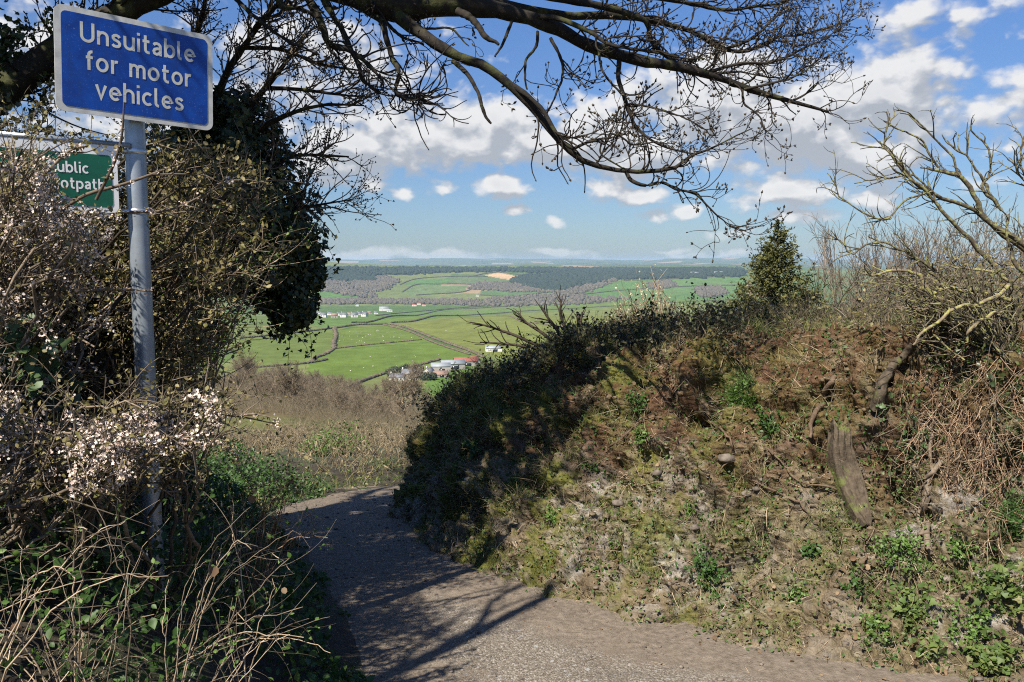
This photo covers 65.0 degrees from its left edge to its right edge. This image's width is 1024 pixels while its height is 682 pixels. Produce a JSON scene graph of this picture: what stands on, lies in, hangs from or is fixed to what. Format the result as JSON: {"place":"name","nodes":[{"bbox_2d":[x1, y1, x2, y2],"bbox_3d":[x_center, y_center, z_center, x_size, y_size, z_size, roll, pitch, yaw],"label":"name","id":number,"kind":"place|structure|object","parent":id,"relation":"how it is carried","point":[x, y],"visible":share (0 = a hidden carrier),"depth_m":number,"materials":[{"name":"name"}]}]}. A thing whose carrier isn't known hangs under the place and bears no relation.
{"place":"outdoors","nodes":[
{"label":"outdoors","id":0,"kind":"place"},
{"bbox_2d":[0,433,409,681],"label":"verge","id":1,"kind":"structure","parent":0,"point":[342,642],"depth_m":3.28,"materials":[{"name":"plant"}]},
{"bbox_2d":[0,482,203,681],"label":"bramble bush","id":2,"kind":"object","parent":1,"relation":"on","point":[15,628],"visible":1,"depth_m":2.03,"materials":[{"name":"beige plant"}]},
{"bbox_2d":[0,89,261,522],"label":"blackthorn shrub","id":3,"kind":"object","parent":1,"relation":"on","point":[17,292],"visible":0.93,"depth_m":2.54,"materials":[{"name":"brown plant"}]},
{"bbox_2d":[0,311,72,439],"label":"ivy plant","id":4,"kind":"object","parent":3,"relation":"attached to","point":[37,374],"visible":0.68,"depth_m":2.50,"materials":[{"name":"green plant"}]},
{"bbox_2d":[0,341,90,443],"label":"ivy plant","id":5,"kind":"object","parent":3,"relation":"attached to","point":[44,357],"visible":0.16,"depth_m":2.66,"materials":[{"name":"green plant"}]},
{"bbox_2d":[124,119,164,592],"bbox_3d":[-1.472,0.015,3.217,0.077,2.306,0.077,0,6,0],"label":"sign post","id":6,"kind":"object","parent":1,"relation":"on","point":[140,265],"visible":0.56,"depth_m":3.17,"materials":[{"name":"metal"}]},
{"bbox_2d":[0,131,149,213],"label":"footpath sign","id":7,"kind":"object","parent":6,"relation":"attached to","point":[79,174],"visible":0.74,"depth_m":3.00,"materials":[{"name":"metal"}]},
{"bbox_2d":[53,4,212,129],"bbox_3d":[-1.460,-1.034,3.105,0.576,0.391,0.113,-5,7,-41],"label":"road sign","id":8,"kind":"object","parent":6,"relation":"attached to","point":[106,65],"visible":1,"depth_m":3.05,"materials":[{"name":"metal"}]},
{"bbox_2d":[0,340,316,623],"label":"blackthorn shrub","id":9,"kind":"object","parent":1,"relation":"on","point":[110,446],"visible":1,"depth_m":2.34,"materials":[{"name":"white plant"}]},
{"bbox_2d":[0,73,337,526],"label":"hawthorn hedge","id":10,"kind":"object","parent":1,"relation":"on","point":[115,351],"visible":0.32,"depth_m":3.48,"materials":[{"name":"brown plant"}]},
{"bbox_2d":[0,436,375,681],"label":"undergrowth","id":11,"kind":"object","parent":1,"relation":"on","point":[268,622],"visible":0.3,"depth_m":3.24,"materials":[{"name":"green plant"}]},
{"bbox_2d":[73,154,325,529],"bbox_3d":[-1.582,0.088,3.768,1.326,2.025,1.087,-2,6,-18],"label":"hawthorn shrub","id":12,"kind":"object","parent":1,"relation":"on","point":[214,360],"visible":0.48,"depth_m":3.76,"materials":[{"name":"green plant"}]},
{"bbox_2d":[128,488,335,681],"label":"bramble bush","id":13,"kind":"object","parent":1,"relation":"on","point":[213,571],"visible":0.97,"depth_m":2.40,"materials":[{"name":"beige plant"}]},
{"bbox_2d":[118,0,413,504],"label":"ivy covered tree","id":14,"kind":"object","parent":1,"relation":"on","point":[290,294],"visible":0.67,"depth_m":4.83,"materials":[{"name":"green plant"}]},
{"bbox_2d":[202,442,348,650],"bbox_3d":[-1.059,0.839,3.578,0.636,1.016,1.239,-2,6,-15],"label":"bramble bush","id":15,"kind":"object","parent":1,"relation":"on","point":[275,524],"visible":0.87,"depth_m":3.45,"materials":[{"name":"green plant"}]},
{"bbox_2d":[207,449,406,516],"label":"grass","id":16,"kind":"structure","parent":1,"relation":"on","point":[324,488],"depth_m":9.12,"materials":[{"name":"plant"}]},
{"bbox_2d":[198,413,423,487],"bbox_3d":[-3.008,1.899,16.685,7.649,3.692,16.042,0,6,0],"label":"dead bracken","id":17,"kind":"object","parent":1,"relation":"on","point":[284,432],"visible":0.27,"depth_m":11.31,"materials":[{"name":"brown plant"}]},
{"bbox_2d":[297,430,341,456],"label":"gorse bush","id":18,"kind":"object","parent":1,"relation":"on","point":[316,448],"visible":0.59,"depth_m":10.92,"materials":[{"name":"green plant"}]},
{"bbox_2d":[314,418,373,455],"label":"gorse bush","id":19,"kind":"object","parent":1,"relation":"on","point":[341,437],"visible":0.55,"depth_m":11.71,"materials":[{"name":"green plant"}]},
{"bbox_2d":[0,0,885,262],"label":"overhanging tree","id":20,"kind":"object","parent":1,"relation":"on","point":[21,69],"visible":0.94,"depth_m":4.21,"materials":[{"name":"brown plant"}]},
{"bbox_2d":[586,264,682,322],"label":"willow shrub","id":21,"kind":"object","parent":1,"relation":"on","point":[658,290],"visible":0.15,"depth_m":9.82,"materials":[{"name":"plant"}]},
{"bbox_2d":[272,461,1023,681],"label":"stones","id":22,"kind":"object","parent":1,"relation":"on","point":[757,489],"visible":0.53,"depth_m":4.47,"materials":[{"name":"stone"}]},
{"bbox_2d":[0,0,1023,259],"label":"sky","id":23,"kind":"structure","parent":0,"point":[475,193],"materials":[{"name":"blue"}]},
{"bbox_2d":[110,257,1023,436],"bbox_3d":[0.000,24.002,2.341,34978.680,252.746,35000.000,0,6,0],"label":"terrain","id":24,"kind":"structure","parent":0,"point":[355,360],"depth_m":1229.11,"materials":[{"name":"plant"}]},
{"bbox_2d":[215,368,255,388],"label":"bare tree","id":25,"kind":"object","parent":24,"relation":"on","point":[238,376],"visible":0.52,"depth_m":75.57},
{"bbox_2d":[227,348,268,380],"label":"bare tree","id":26,"kind":"object","parent":24,"relation":"on","point":[243,360],"visible":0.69,"depth_m":121.30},
{"bbox_2d":[249,371,276,394],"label":"bare tree","id":27,"kind":"object","parent":24,"relation":"on","point":[258,380],"visible":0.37,"depth_m":56.98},
{"bbox_2d":[248,376,291,400],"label":"bare tree","id":28,"kind":"object","parent":24,"relation":"on","point":[269,387],"visible":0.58,"depth_m":53.62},
{"bbox_2d":[266,360,318,403],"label":"bare tree","id":29,"kind":"object","parent":24,"relation":"on","point":[285,381],"visible":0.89,"depth_m":51.74,"materials":[{"name":"plant"}]},
{"bbox_2d":[285,389,317,408],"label":"bare tree","id":30,"kind":"object","parent":24,"relation":"on","point":[306,399],"visible":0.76,"depth_m":49.16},
{"bbox_2d":[299,385,326,403],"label":"bare tree","id":31,"kind":"object","parent":24,"relation":"on","point":[318,394],"visible":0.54,"depth_m":60.48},
{"bbox_2d":[239,322,387,338],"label":"hedgerow","id":32,"kind":"object","parent":24,"relation":"on","point":[263,335],"visible":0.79,"depth_m":1004.46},
{"bbox_2d":[192,370,435,448],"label":"scrub","id":33,"kind":"object","parent":24,"relation":"on","point":[369,417],"visible":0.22,"depth_m":39.08,"materials":[{"name":"plant"}]},
{"bbox_2d":[324,384,356,413],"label":"bare tree","id":34,"kind":"object","parent":24,"relation":"on","point":[336,394],"visible":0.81,"depth_m":52.79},
{"bbox_2d":[337,390,386,416],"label":"bare tree","id":35,"kind":"object","parent":24,"relation":"on","point":[364,403],"visible":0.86,"depth_m":50.52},
{"bbox_2d":[355,392,397,415],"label":"bare tree","id":36,"kind":"object","parent":24,"relation":"on","point":[384,401],"visible":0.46,"depth_m":60.66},
{"bbox_2d":[336,338,421,348],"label":"hedgerow","id":37,"kind":"object","parent":24,"relation":"on","point":[378,343],"visible":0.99,"depth_m":827.61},
{"bbox_2d":[374,377,392,401],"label":"bare tree","id":38,"kind":"object","parent":24,"relation":"on","point":[383,387],"visible":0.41,"depth_m":151.52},
{"bbox_2d":[378,368,404,398],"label":"bare tree","id":39,"kind":"object","parent":24,"relation":"on","point":[393,389],"visible":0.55,"depth_m":141.65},
{"bbox_2d":[346,358,440,385],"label":"hedgerow","id":40,"kind":"object","parent":24,"relation":"on","point":[364,379],"visible":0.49,"depth_m":585.33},
{"bbox_2d":[386,370,425,417],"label":"ash tree","id":41,"kind":"object","parent":24,"relation":"on","point":[403,386],"visible":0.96,"depth_m":44.87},
{"bbox_2d":[393,359,431,406],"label":"bare tree","id":42,"kind":"object","parent":24,"relation":"on","point":[417,386],"visible":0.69,"depth_m":129.11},
{"bbox_2d":[383,324,470,354],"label":"hedgerow","id":43,"kind":"object","parent":24,"relation":"on","point":[437,343],"visible":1,"depth_m":856.11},
{"bbox_2d":[389,323,484,357],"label":"hedgerow","id":44,"kind":"object","parent":24,"relation":"on","point":[449,343],"visible":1,"depth_m":846.02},
{"bbox_2d":[402,283,473,294],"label":"hedgerow","id":45,"kind":"object","parent":24,"relation":"on","point":[438,293],"visible":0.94,"depth_m":3120.65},
{"bbox_2d":[431,362,450,370],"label":"barn","id":46,"kind":"structure","parent":24,"relation":"on","point":[441,366],"depth_m":610.70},
{"bbox_2d":[351,303,552,322],"bbox_3d":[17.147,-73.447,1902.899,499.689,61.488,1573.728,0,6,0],"label":"hedgerow","id":47,"kind":"object","parent":24,"relation":"on","point":[380,318],"visible":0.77,"depth_m":1500.75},
{"bbox_2d":[440,359,465,368],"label":"barn","id":48,"kind":"structure","parent":24,"relation":"on","point":[458,364],"depth_m":632.24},
{"bbox_2d":[453,357,477,365],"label":"barn","id":49,"kind":"structure","parent":24,"relation":"on","point":[468,361],"depth_m":651.79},
{"bbox_2d":[318,275,729,306],"bbox_3d":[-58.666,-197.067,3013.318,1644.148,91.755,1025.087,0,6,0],"label":"wood","id":50,"kind":"object","parent":24,"relation":"on","point":[362,289],"visible":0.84,"depth_m":2832.93,"materials":[{"name":"plant"}]},
{"bbox_2d":[323,265,747,289],"bbox_3d":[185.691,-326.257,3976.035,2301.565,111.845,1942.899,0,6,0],"label":"conifer forest","id":51,"kind":"object","parent":24,"relation":"on","point":[564,277],"visible":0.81,"depth_m":3540.05,"materials":[{"name":"plant"}]},
{"bbox_2d":[391,299,736,322],"bbox_3d":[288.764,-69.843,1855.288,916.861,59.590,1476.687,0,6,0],"label":"hedgerow","id":52,"kind":"object","parent":24,"relation":"on","point":[422,318],"visible":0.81,"depth_m":2106.75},
{"bbox_2d":[274,485,969,681],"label":"lane","id":53,"kind":"structure","parent":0,"point":[631,661],"depth_m":3.98,"materials":[{"name":"asphalt"}]},
{"bbox_2d":[309,502,860,681],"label":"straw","id":54,"kind":"object","parent":53,"relation":"on","point":[475,605],"visible":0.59,"depth_m":4.00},
{"bbox_2d":[373,287,1023,681],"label":"bank","id":55,"kind":"structure","parent":0,"point":[734,508],"depth_m":4.65,"materials":[{"name":"plant"}]},
{"bbox_2d":[462,438,482,457],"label":"leafy plant","id":56,"kind":"object","parent":55,"relation":"on","point":[471,446],"visible":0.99,"depth_m":6.23,"materials":[{"name":"green plant"}]},
{"bbox_2d":[497,476,525,495],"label":"leafy plant","id":57,"kind":"object","parent":55,"relation":"on","point":[513,485],"visible":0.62,"depth_m":5.68,"materials":[{"name":"green plant"}]},
{"bbox_2d":[458,285,586,353],"bbox_3d":[0.088,-0.184,7.200,1.172,0.644,0.245,0,6,0],"label":"bare shrub","id":58,"kind":"object","parent":55,"relation":"on","point":[524,321],"visible":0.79,"depth_m":7.21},
{"bbox_2d":[404,304,682,429],"bbox_3d":[0.130,0.329,7.298,2.760,1.382,2.014,5,8,44],"label":"ivy hedge","id":59,"kind":"object","parent":55,"relation":"on","point":[479,366],"visible":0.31,"depth_m":6.80,"materials":[{"name":"green plant"}]},
{"bbox_2d":[540,503,560,522],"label":"leafy plant","id":60,"kind":"object","parent":55,"relation":"on","point":[547,515],"visible":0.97,"depth_m":5.08,"materials":[{"name":"green plant"}]},
{"bbox_2d":[630,423,651,449],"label":"leafy plant","id":61,"kind":"object","parent":55,"relation":"on","point":[639,436],"visible":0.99,"depth_m":5.08,"materials":[{"name":"green plant"}]},
{"bbox_2d":[625,387,657,413],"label":"leafy plant","id":62,"kind":"object","parent":55,"relation":"on","point":[640,400],"visible":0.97,"depth_m":5.21,"materials":[{"name":"green plant"}]},
{"bbox_2d":[495,281,822,401],"bbox_3d":[0.968,0.038,6.184,2.511,1.022,1.818,3,6,30],"label":"trimmed hedge","id":63,"kind":"object","parent":55,"relation":"on","point":[652,323],"visible":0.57,"depth_m":5.89,"materials":[{"name":"green plant"}]},
{"bbox_2d":[358,321,1023,681],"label":"leaf litter","id":64,"kind":"object","parent":55,"relation":"on","point":[852,558],"visible":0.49,"depth_m":4.33,"materials":[{"name":"plant"}]},
{"bbox_2d":[385,312,1023,680],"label":"twig litter","id":65,"kind":"object","parent":55,"relation":"on","point":[942,605],"visible":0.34,"depth_m":4.62,"materials":[{"name":"wood"}]},
{"bbox_2d":[387,307,1023,681],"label":"moss","id":66,"kind":"object","parent":55,"relation":"on","point":[788,502],"visible":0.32,"depth_m":4.84,"materials":[{"name":"green plant"}]},
{"bbox_2d":[388,310,1023,671],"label":"clods","id":67,"kind":"object","parent":55,"relation":"on","point":[675,587],"visible":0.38,"depth_m":4.68,"materials":[{"name":"soil"}]},
{"bbox_2d":[683,541,731,604],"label":"leafy plant","id":68,"kind":"object","parent":55,"relation":"on","point":[709,568],"visible":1,"depth_m":4.17,"materials":[{"name":"green plant"}]},
{"bbox_2d":[704,414,732,472],"bbox_3d":[1.288,0.637,5.066,0.086,0.272,0.518,0,6,0],"label":"root","id":69,"kind":"object","parent":55,"relation":"on","point":[720,428],"visible":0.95,"depth_m":4.85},
{"bbox_2d":[718,453,734,463],"bbox_3d":[1.300,0.707,4.869,0.107,0.065,0.101,0,6,0],"label":"rock","id":70,"kind":"object","parent":55,"relation":"on","point":[725,458],"visible":1,"depth_m":4.83,"materials":[{"name":"stone"}]},
{"bbox_2d":[432,320,1023,655],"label":"herbs","id":71,"kind":"object","parent":55,"relation":"on","point":[876,593],"visible":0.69,"depth_m":4.18,"materials":[{"name":"green plant"}]},
{"bbox_2d":[701,361,762,415],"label":"leafy plant","id":72,"kind":"object","parent":55,"relation":"on","point":[738,396],"visible":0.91,"depth_m":4.98,"materials":[{"name":"green plant"}]},
{"bbox_2d":[754,402,787,440],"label":"leafy plant","id":73,"kind":"object","parent":55,"relation":"on","point":[767,423],"visible":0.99,"depth_m":4.80,"materials":[{"name":"green plant"}]},
{"bbox_2d":[715,216,835,315],"bbox_3d":[3.962,0.139,12.037,3.176,4.011,3.081,3,6,28],"label":"spruce tree","id":74,"kind":"object","parent":55,"relation":"on","point":[770,272],"visible":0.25,"depth_m":11.78,"materials":[{"name":"green plant"}]},
{"bbox_2d":[752,479,810,527],"bbox_3d":[1.499,0.909,4.540,0.062,0.178,0.426,-3,6,-29],"label":"root","id":75,"kind":"object","parent":55,"relation":"on","point":[803,508],"visible":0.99,"depth_m":4.42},
{"bbox_2d":[786,578,809,603],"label":"leafy plant","id":76,"kind":"object","parent":55,"relation":"on","point":[797,597],"visible":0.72,"depth_m":4.00,"materials":[{"name":"green plant"}]},
{"bbox_2d":[767,447,835,489],"bbox_3d":[1.658,0.765,4.475,0.542,0.256,0.111,5,7,40],"label":"root","id":77,"kind":"object","parent":55,"relation":"on","point":[784,465],"visible":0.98,"depth_m":4.48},
{"bbox_2d":[798,539,820,559],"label":"leafy plant","id":78,"kind":"object","parent":55,"relation":"on","point":[810,551],"visible":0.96,"depth_m":4.20,"materials":[{"name":"green plant"}]},
{"bbox_2d":[808,375,836,438],"bbox_3d":[1.790,0.372,4.635,0.101,0.342,0.333,4,7,33],"label":"root","id":79,"kind":"object","parent":55,"relation":"on","point":[825,390],"visible":0.97,"depth_m":4.67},
{"bbox_2d":[671,274,999,345],"bbox_3d":[2.452,-0.186,5.973,2.826,0.707,1.638,-4,7,-38],"label":"bramble thicket","id":80,"kind":"object","parent":55,"relation":"on","point":[824,312],"visible":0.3,"depth_m":5.62,"materials":[{"name":"brown plant"}]},
{"bbox_2d":[839,568,866,601],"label":"leafy plant","id":81,"kind":"object","parent":55,"relation":"on","point":[854,582],"visible":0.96,"depth_m":3.82,"materials":[{"name":"green plant"}]},
{"bbox_2d":[856,522,871,606],"bbox_3d":[1.752,1.095,4.002,0.032,0.262,0.566,3,6,28],"label":"root","id":82,"kind":"object","parent":55,"relation":"on","point":[864,550],"visible":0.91,"depth_m":4.03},
{"bbox_2d":[747,210,984,307],"bbox_3d":[7.221,-0.088,14.743,3.454,4.670,5.102,-4,7,-35],"label":"bare sapling","id":83,"kind":"object","parent":55,"relation":"on","point":[869,255],"visible":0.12,"depth_m":15.12,"materials":[{"name":"plant"}]},
{"bbox_2d":[826,342,916,528],"bbox_3d":[1.903,0.493,4.408,0.557,0.976,0.384,-5,8,-44],"label":"tree stump","id":84,"kind":"object","parent":55,"relation":"on","point":[848,478],"visible":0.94,"depth_m":4.38,"materials":[{"name":"brown wood"}]},
{"bbox_2d":[857,610,890,652],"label":"leafy plant","id":85,"kind":"object","parent":55,"relation":"on","point":[874,622],"visible":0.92,"depth_m":3.63,"materials":[{"name":"green plant"}]},
{"bbox_2d":[726,201,1023,307],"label":"bare sapling","id":86,"kind":"object","parent":55,"relation":"on","point":[922,240],"visible":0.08,"depth_m":14.56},
{"bbox_2d":[799,199,979,312],"bbox_3d":[5.724,-0.108,11.964,3.359,4.112,2.704,-4,7,-34],"label":"bare sapling","id":87,"kind":"object","parent":55,"relation":"on","point":[841,279],"visible":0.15,"depth_m":11.87,"materials":[{"name":"plant"}]},
{"bbox_2d":[865,382,932,501],"bbox_3d":[2.072,0.567,4.318,0.382,0.737,0.430,3,6,26],"label":"ivy plant","id":88,"kind":"object","parent":55,"relation":"on","point":[912,455],"visible":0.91,"depth_m":4.29,"materials":[{"name":"brown plant"}]},
{"bbox_2d":[803,194,1014,309],"bbox_3d":[7.668,-0.241,15.690,4.507,5.148,2.688,5,8,43],"label":"bare sapling","id":89,"kind":"object","parent":55,"relation":"on","point":[860,256],"visible":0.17,"depth_m":15.56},
{"bbox_2d":[800,220,1023,315],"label":"bramble thicket","id":90,"kind":"object","parent":55,"relation":"on","point":[1018,273],"visible":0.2,"depth_m":6.02,"materials":[{"name":"brown plant"}]},
{"bbox_2d":[886,580,939,637],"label":"leafy plant","id":91,"kind":"object","parent":55,"relation":"on","point":[904,608],"visible":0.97,"depth_m":3.64,"materials":[{"name":"green plant"}]},
{"bbox_2d":[804,192,1022,309],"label":"bare sapling","id":92,"kind":"object","parent":55,"relation":"on","point":[862,238],"visible":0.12,"depth_m":13.52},
{"bbox_2d":[865,520,964,578],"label":"leafy plant","id":93,"kind":"object","parent":55,"relation":"on","point":[898,548],"visible":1,"depth_m":3.89,"materials":[{"name":"green plant"}]},
{"bbox_2d":[810,103,1023,359],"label":"lichened shrub","id":94,"kind":"object","parent":55,"relation":"on","point":[1009,237],"visible":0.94,"depth_m":4.36,"materials":[{"name":"wood"}]},
{"bbox_2d":[816,227,1023,344],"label":"bramble thicket","id":95,"kind":"object","parent":55,"relation":"on","point":[1015,286],"visible":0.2,"depth_m":5.20,"materials":[{"name":"brown plant"}]},
{"bbox_2d":[846,185,1008,303],"bbox_3d":[7.372,-0.156,13.612,4.100,4.654,3.397,0,6,0],"label":"bare sapling","id":96,"kind":"object","parent":55,"relation":"on","point":[949,240],"visible":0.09,"depth_m":13.58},
{"bbox_2d":[908,634,950,671],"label":"leafy plant","id":97,"kind":"object","parent":55,"relation":"on","point":[934,648],"visible":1,"depth_m":3.46,"materials":[{"name":"green plant"}]},
{"bbox_2d":[901,442,965,554],"bbox_3d":[2.136,0.760,4.020,0.303,0.501,0.376,0,6,0],"label":"sapling","id":98,"kind":"object","parent":55,"relation":"on","point":[926,497],"visible":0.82,"depth_m":4.09,"materials":[{"name":"wood"}]},
{"bbox_2d":[848,223,1023,383],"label":"lichened shrub","id":99,"kind":"object","parent":55,"relation":"on","point":[958,325],"visible":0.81,"depth_m":4.16,"materials":[{"name":"brown plant"}]},
{"bbox_2d":[905,419,973,538],"bbox_3d":[2.081,0.689,4.109,0.410,0.539,0.332,-3,6,-29],"label":"sapling","id":100,"kind":"object","parent":55,"relation":"on","point":[922,530],"visible":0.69,"depth_m":4.18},
{"bbox_2d":[870,357,1023,592],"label":"dead bracken","id":101,"kind":"object","parent":55,"relation":"on","point":[979,438],"visible":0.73,"depth_m":4.02,"materials":[{"name":"plant"}]},
{"bbox_2d":[882,186,1023,303],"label":"bare sapling","id":102,"kind":"object","parent":55,"relation":"on","point":[948,251],"visible":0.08,"depth_m":11.85,"materials":[{"name":"plant"}]},
{"bbox_2d":[891,217,1021,288],"bbox_3d":[8.352,-0.029,13.554,4.151,4.395,3.541,3,6,30],"label":"bare sapling","id":103,"kind":"object","parent":55,"relation":"on","point":[957,250],"visible":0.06,"depth_m":13.71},
{"bbox_2d":[893,210,1023,296],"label":"bare sapling","id":104,"kind":"object","parent":55,"relation":"on","point":[980,248],"visible":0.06,"depth_m":12.63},
{"bbox_2d":[941,529,979,568],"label":"leafy plant","id":105,"kind":"object","parent":55,"relation":"on","point":[955,545],"visible":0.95,"depth_m":3.82,"materials":[{"name":"green plant"}]},
{"bbox_2d":[900,316,1023,393],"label":"thicket","id":106,"kind":"object","parent":55,"relation":"on","point":[940,366],"visible":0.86,"depth_m":4.17,"materials":[{"name":"brown plant"}]},
{"bbox_2d":[927,574,1006,667],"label":"leafy plant","id":107,"kind":"object","parent":55,"relation":"on","point":[973,633],"visible":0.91,"depth_m":3.50,"materials":[{"name":"green plant"}]},
{"bbox_2d":[957,618,1023,681],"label":"leafy plant","id":108,"kind":"object","parent":55,"relation":"on","point":[996,654],"visible":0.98,"depth_m":3.38,"materials":[{"name":"green plant"}]},
{"bbox_2d":[959,547,1023,617],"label":"leafy plant","id":109,"kind":"object","parent":55,"relation":"on","point":[1002,582],"visible":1,"depth_m":3.50,"materials":[{"name":"green plant"}]},
{"bbox_2d":[969,370,1023,490],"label":"ivy plant","id":110,"kind":"object","parent":55,"relation":"on","point":[1011,445],"visible":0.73,"depth_m":3.99,"materials":[{"name":"plant"}]},
{"bbox_2d":[971,488,1023,561],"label":"leafy plant","id":111,"kind":"object","parent":55,"relation":"on","point":[1014,528],"visible":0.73,"depth_m":3.87,"materials":[{"name":"green plant"}]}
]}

